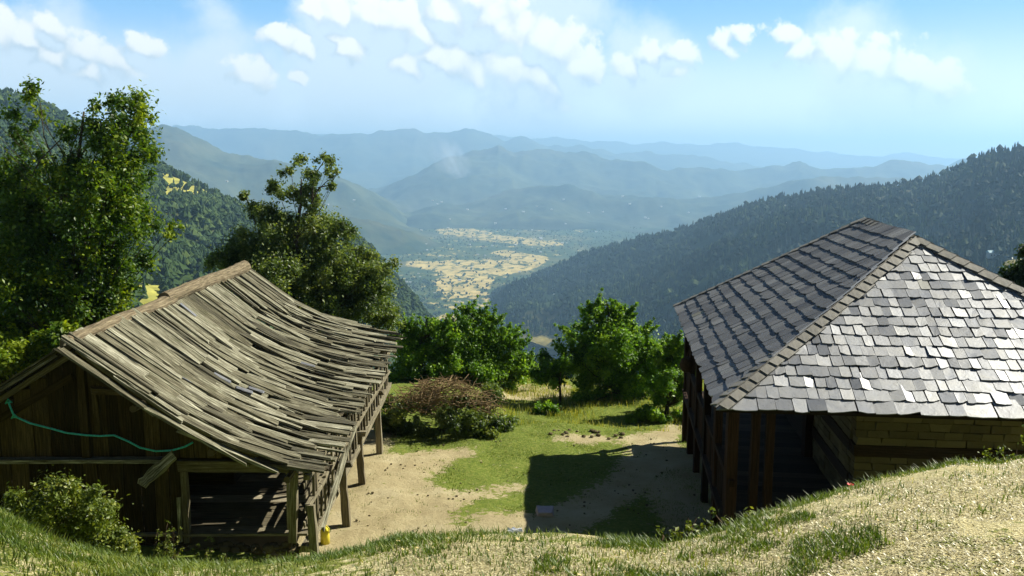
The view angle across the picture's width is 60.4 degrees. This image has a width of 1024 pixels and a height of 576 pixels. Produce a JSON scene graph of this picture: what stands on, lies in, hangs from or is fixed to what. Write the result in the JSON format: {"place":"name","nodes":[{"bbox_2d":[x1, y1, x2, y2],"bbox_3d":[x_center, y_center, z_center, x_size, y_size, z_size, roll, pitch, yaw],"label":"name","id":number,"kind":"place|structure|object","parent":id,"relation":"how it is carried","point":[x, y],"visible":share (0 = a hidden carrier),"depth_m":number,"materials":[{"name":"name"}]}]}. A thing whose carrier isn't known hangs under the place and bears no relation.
{"place":"outdoors","nodes":[
{"label":"outdoors","id":0,"kind":"place"},
{"bbox_2d":[3,103,398,332],"bbox_3d":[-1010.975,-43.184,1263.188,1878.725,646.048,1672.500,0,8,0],"label":"forested mountain","id":1,"kind":"structure","parent":0,"point":[153,292],"depth_m":863.23,"materials":[{"name":"green plant"}]},
{"bbox_2d":[0,86,432,344],"bbox_3d":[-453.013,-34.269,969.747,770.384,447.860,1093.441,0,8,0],"label":"mixed forest","id":2,"kind":"object","parent":1,"relation":"on","point":[216,209],"visible":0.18,"depth_m":962.93,"materials":[{"name":"green plant"}]},
{"bbox_2d":[129,124,446,243],"bbox_3d":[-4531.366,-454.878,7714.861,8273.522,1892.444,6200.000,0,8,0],"label":"mountain","id":3,"kind":"structure","parent":0,"point":[206,162],"depth_m":6462.68,"materials":[{"name":"blue"}]},
{"bbox_2d":[277,209,444,254],"bbox_3d":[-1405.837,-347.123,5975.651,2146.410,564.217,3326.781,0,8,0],"label":"forested spur","id":4,"kind":"structure","parent":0,"point":[387,239],"depth_m":5233.06,"materials":[{"name":"blue plant"}]},
{"bbox_2d":[110,125,761,188],"bbox_3d":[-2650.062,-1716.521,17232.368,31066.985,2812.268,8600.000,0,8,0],"label":"mountain","id":5,"kind":"structure","parent":0,"point":[379,159],"depth_m":15042.26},
{"bbox_2d":[0,370,1023,575],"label":"ground","id":6,"kind":"structure","parent":0,"point":[433,513],"depth_m":20.76,"materials":[{"name":"beige soil"}]},
{"bbox_2d":[0,317,82,383],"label":"leafy shrub","id":7,"kind":"object","parent":6,"relation":"on","point":[19,353],"visible":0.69,"depth_m":21.01,"materials":[{"name":"green plant"}]},
{"bbox_2d":[0,467,142,556],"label":"feathery bush","id":8,"kind":"object","parent":6,"relation":"on","point":[59,501],"visible":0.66,"depth_m":13.79,"materials":[{"name":"green plant"}]},
{"bbox_2d":[0,76,185,394],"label":"tree","id":9,"kind":"object","parent":6,"relation":"on","point":[59,278],"visible":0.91,"depth_m":23.31,"materials":[{"name":"green plant"}]},
{"bbox_2d":[0,504,329,575],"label":"rank grass","id":10,"kind":"structure","parent":6,"relation":"on","point":[161,564],"depth_m":4.41,"materials":[{"name":"green plant"}]},
{"bbox_2d":[149,520,183,560],"bbox_3d":[-6.085,4.689,15.618,0.705,1.086,0.437,3,9,20],"label":"tall weed","id":11,"kind":"object","parent":6,"relation":"on","point":[169,547],"visible":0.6,"depth_m":15.60,"materials":[{"name":"green plant"}]},
{"bbox_2d":[0,260,406,555],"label":"wooden hut","id":12,"kind":"object","parent":6,"relation":"on","point":[275,425],"visible":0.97,"depth_m":17.71,"materials":[{"name":"brown wood"}]},
{"bbox_2d":[5,399,192,451],"bbox_3d":[-7.891,2.626,16.826,3.546,1.078,0.073,0,8,0],"label":"rope","id":13,"kind":"object","parent":12,"relation":"hanging from","point":[54,429],"visible":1,"depth_m":16.86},
{"bbox_2d":[137,450,176,487],"bbox_3d":[-6.770,3.462,16.778,0.725,0.667,0.186,-3,9,-20],"label":"loose plank","id":14,"kind":"object","parent":12,"relation":"attached to","point":[156,471],"visible":1,"depth_m":16.75,"materials":[{"name":"wood"}]},
{"bbox_2d":[190,536,269,563],"bbox_3d":[-4.638,5.146,15.786,2.349,1.130,0.904,0,8,0],"label":"tall weed","id":15,"kind":"object","parent":6,"relation":"on","point":[224,555],"visible":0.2,"depth_m":15.88,"materials":[{"name":"green plant"}]},
{"bbox_2d":[202,148,405,335],"bbox_3d":[-7.758,-0.504,33.229,7.403,9.479,5.151,-4,9,-28],"label":"ragged tree","id":16,"kind":"object","parent":6,"relation":"on","point":[350,285],"visible":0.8,"depth_m":32.68,"materials":[{"name":"green plant"}]},
{"bbox_2d":[320,525,329,544],"bbox_3d":[-3.942,5.136,18.532,0.190,0.530,0.200,-3,9,-21],"label":"yellow can","id":17,"kind":"object","parent":6,"relation":"on","point":[325,537],"visible":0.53,"depth_m":18.47,"materials":[{"name":"plastic"}]},
{"bbox_2d":[388,312,476,381],"bbox_3d":[-3.580,2.966,36.959,4.258,4.123,3.174,0,8,0],"label":"young tree","id":18,"kind":"object","parent":6,"relation":"on","point":[418,349],"visible":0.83,"depth_m":36.34,"materials":[{"name":"green plant"}]},
{"bbox_2d":[372,377,519,440],"bbox_3d":[-2.122,4.141,27.845,4.780,2.319,3.621,0,8,0],"label":"bramble shrub","id":19,"kind":"object","parent":6,"relation":"on","point":[451,420],"visible":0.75,"depth_m":27.28,"materials":[{"name":"green plant"}]},
{"bbox_2d":[385,373,506,419],"bbox_3d":[-2.183,3.433,27.462,4.195,1.962,2.450,0,8,0],"label":"brush heap","id":20,"kind":"object","parent":19,"relation":"on","point":[437,389],"visible":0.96,"depth_m":26.92,"materials":[{"name":"plant"}]},
{"bbox_2d":[427,295,544,390],"bbox_3d":[-1.383,2.829,37.793,4.870,5.132,4.226,-5,10,-31],"label":"young tree","id":21,"kind":"object","parent":6,"relation":"on","point":[492,362],"visible":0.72,"depth_m":37.22,"materials":[{"name":"green plant"}]},
{"bbox_2d":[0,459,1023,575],"bbox_3d":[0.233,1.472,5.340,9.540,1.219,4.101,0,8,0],"label":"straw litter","id":22,"kind":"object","parent":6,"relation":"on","point":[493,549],"visible":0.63,"depth_m":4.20,"materials":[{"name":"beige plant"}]},
{"bbox_2d":[508,527,522,532],"bbox_3d":[0.018,1.333,4.842,0.085,0.026,0.050,0,8,0],"label":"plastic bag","id":23,"kind":"object","parent":6,"relation":"on","point":[516,530],"visible":0.97,"depth_m":4.83,"materials":[{"name":"white plastic"}]},
{"bbox_2d":[355,436,695,539],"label":"pebbles","id":24,"kind":"object","parent":6,"relation":"on","point":[517,490],"visible":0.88,"depth_m":21.59,"materials":[{"name":"stone"}]},
{"bbox_2d":[535,505,553,516],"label":"stone slab","id":25,"kind":"structure","parent":6,"relation":"on","point":[547,511],"depth_m":20.16,"materials":[{"name":"grey stone"}]},
{"bbox_2d":[531,399,562,415],"bbox_3d":[1.209,4.517,31.836,1.370,0.970,0.914,4,9,28],"label":"leafy shrub","id":26,"kind":"object","parent":6,"relation":"on","point":[548,406],"visible":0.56,"depth_m":31.68,"materials":[{"name":"green plant"}]},
{"bbox_2d":[525,347,570,402],"bbox_3d":[1.385,3.413,33.947,1.791,2.355,1.683,0,8,0],"label":"young tree","id":27,"kind":"object","parent":6,"relation":"on","point":[551,370],"visible":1,"depth_m":33.44,"materials":[{"name":"green plant"}]},
{"bbox_2d":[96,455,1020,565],"bbox_3d":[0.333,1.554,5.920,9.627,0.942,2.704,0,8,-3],"label":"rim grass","id":28,"kind":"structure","parent":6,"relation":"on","point":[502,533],"depth_m":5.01,"materials":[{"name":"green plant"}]},
{"bbox_2d":[480,377,703,431],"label":"meadow grass","id":29,"kind":"structure","parent":6,"relation":"on","point":[563,400],"depth_m":33.36,"materials":[{"name":"green plant"}]},
{"bbox_2d":[550,287,668,404],"bbox_3d":[4.042,2.621,34.620,4.878,5.352,3.558,2,8,12],"label":"young tree","id":30,"kind":"object","parent":6,"relation":"on","point":[616,353],"visible":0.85,"depth_m":34.22,"materials":[{"name":"green plant"}]},
{"bbox_2d":[624,403,682,423],"bbox_3d":[5.226,4.583,31.029,2.636,1.000,1.038,0,8,0],"label":"leafy shrub","id":31,"kind":"object","parent":6,"relation":"on","point":[653,414],"visible":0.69,"depth_m":30.76,"materials":[{"name":"green plant"}]},
{"bbox_2d":[636,330,702,413],"bbox_3d":[5.822,3.040,31.952,2.402,3.255,2.111,-5,10,-32],"label":"young tree","id":32,"kind":"object","parent":6,"relation":"on","point":[669,382],"visible":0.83,"depth_m":31.55,"materials":[{"name":"green plant"}]},
{"bbox_2d":[393,459,1012,575],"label":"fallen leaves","id":33,"kind":"object","parent":6,"relation":"on","point":[517,538],"visible":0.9,"depth_m":4.41,"materials":[{"name":"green plant"}]},
{"bbox_2d":[655,506,753,541],"bbox_3d":[1.178,1.411,5.283,0.689,0.172,0.191,-3,9,-23],"label":"tall weed","id":34,"kind":"object","parent":6,"relation":"on","point":[689,527],"visible":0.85,"depth_m":5.26,"materials":[{"name":"green plant"}]},
{"bbox_2d":[673,217,1023,528],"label":"slate building","id":35,"kind":"structure","parent":6,"relation":"on","point":[856,350],"depth_m":17.37,"materials":[{"name":"stone"}]},
{"bbox_2d":[680,346,692,372],"bbox_3d":[4.460,1.716,22.477,0.333,0.904,0.332,-7,11,-40],"label":"hanging pot","id":36,"kind":"object","parent":35,"relation":"hanging from","point":[686,364],"visible":0.92,"depth_m":22.41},
{"bbox_2d":[978,424,1023,462],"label":"bank weed","id":37,"kind":"object","parent":6,"relation":"on","point":[1001,451],"visible":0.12,"depth_m":7.38,"materials":[{"name":"green plant"}]},
{"bbox_2d":[997,244,1023,286],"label":"dark tree","id":38,"kind":"object","parent":6,"relation":"on","point":[1015,273],"visible":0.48,"depth_m":34.45,"materials":[{"name":"green plant"}]},
{"bbox_2d":[0,455,1023,575],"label":"bank grass","id":39,"kind":"structure","parent":0,"point":[757,525],"depth_m":4.33,"materials":[{"name":"green plant"}]},
{"bbox_2d":[0,0,1023,158],"label":"sky","id":40,"kind":"structure","parent":0,"point":[932,78],"materials":[{"name":"blue"}]},
{"bbox_2d":[373,228,671,369],"bbox_3d":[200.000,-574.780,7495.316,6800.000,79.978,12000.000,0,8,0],"label":"valley floor","id":41,"kind":"structure","parent":0,"point":[511,267],"depth_m":4832.72,"materials":[{"name":"beige soil"}]},
{"bbox_2d":[386,227,641,367],"bbox_3d":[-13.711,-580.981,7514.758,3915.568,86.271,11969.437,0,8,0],"label":"valley woods","id":42,"kind":"object","parent":41,"relation":"on","point":[442,290],"visible":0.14,"depth_m":4462.98,"materials":[{"name":"green plant"}]},
{"bbox_2d":[330,411,719,540],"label":"yard grass","id":43,"kind":"structure","parent":0,"point":[529,503],"depth_m":23.49,"materials":[{"name":"green plant"}]},
{"bbox_2d":[548,429,624,439],"bbox_3d":[2.316,4.510,27.130,2.399,0.151,0.882,0,8,0],"label":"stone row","id":44,"kind":"object","parent":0,"point":[593,431],"visible":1,"depth_m":27.06,"materials":[{"name":"grey stone"}]},
{"bbox_2d":[316,134,959,168],"bbox_3d":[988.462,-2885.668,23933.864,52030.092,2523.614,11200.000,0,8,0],"label":"mountain","id":45,"kind":"structure","parent":0,"point":[736,152],"depth_m":20980.02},
{"bbox_2d":[403,176,923,232],"bbox_3d":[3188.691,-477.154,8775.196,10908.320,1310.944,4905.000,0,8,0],"label":"mountain","id":46,"kind":"structure","parent":0,"point":[576,206],"depth_m":7461.56,"materials":[{"name":"blue"}]},
{"bbox_2d":[368,145,966,212],"bbox_3d":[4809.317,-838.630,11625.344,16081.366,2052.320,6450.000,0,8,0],"label":"mountain","id":47,"kind":"structure","parent":0,"point":[471,176],"depth_m":10012.93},
{"bbox_2d":[492,150,1023,376],"bbox_3d":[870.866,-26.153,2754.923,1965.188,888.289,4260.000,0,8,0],"label":"forested mountain","id":48,"kind":"structure","parent":0,"point":[546,338],"depth_m":1959.38,"materials":[{"name":"green plant"}]},
{"bbox_2d":[491,142,1023,373],"bbox_3d":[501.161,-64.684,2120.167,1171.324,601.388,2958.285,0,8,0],"label":"conifer forest","id":49,"kind":"object","parent":48,"relation":"on","point":[1000,224],"visible":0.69,"depth_m":1841.25,"materials":[{"name":"green plant"}]},
{"bbox_2d":[986,250,999,258],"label":"house","id":50,"kind":"structure","parent":48,"relation":"on","point":[990,254],"depth_m":1157.27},
{"bbox_3d":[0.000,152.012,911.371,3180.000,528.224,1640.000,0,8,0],"label":"hillside","id":51,"kind":"structure","parent":0,"visible":0},
{"bbox_2d":[515,353,598,378],"bbox_3d":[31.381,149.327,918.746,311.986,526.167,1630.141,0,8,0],"label":"slope woods","id":52,"kind":"object","parent":51,"relation":"on","point":[571,375],"depth_m":77.80,"materials":[{"name":"green plant"}]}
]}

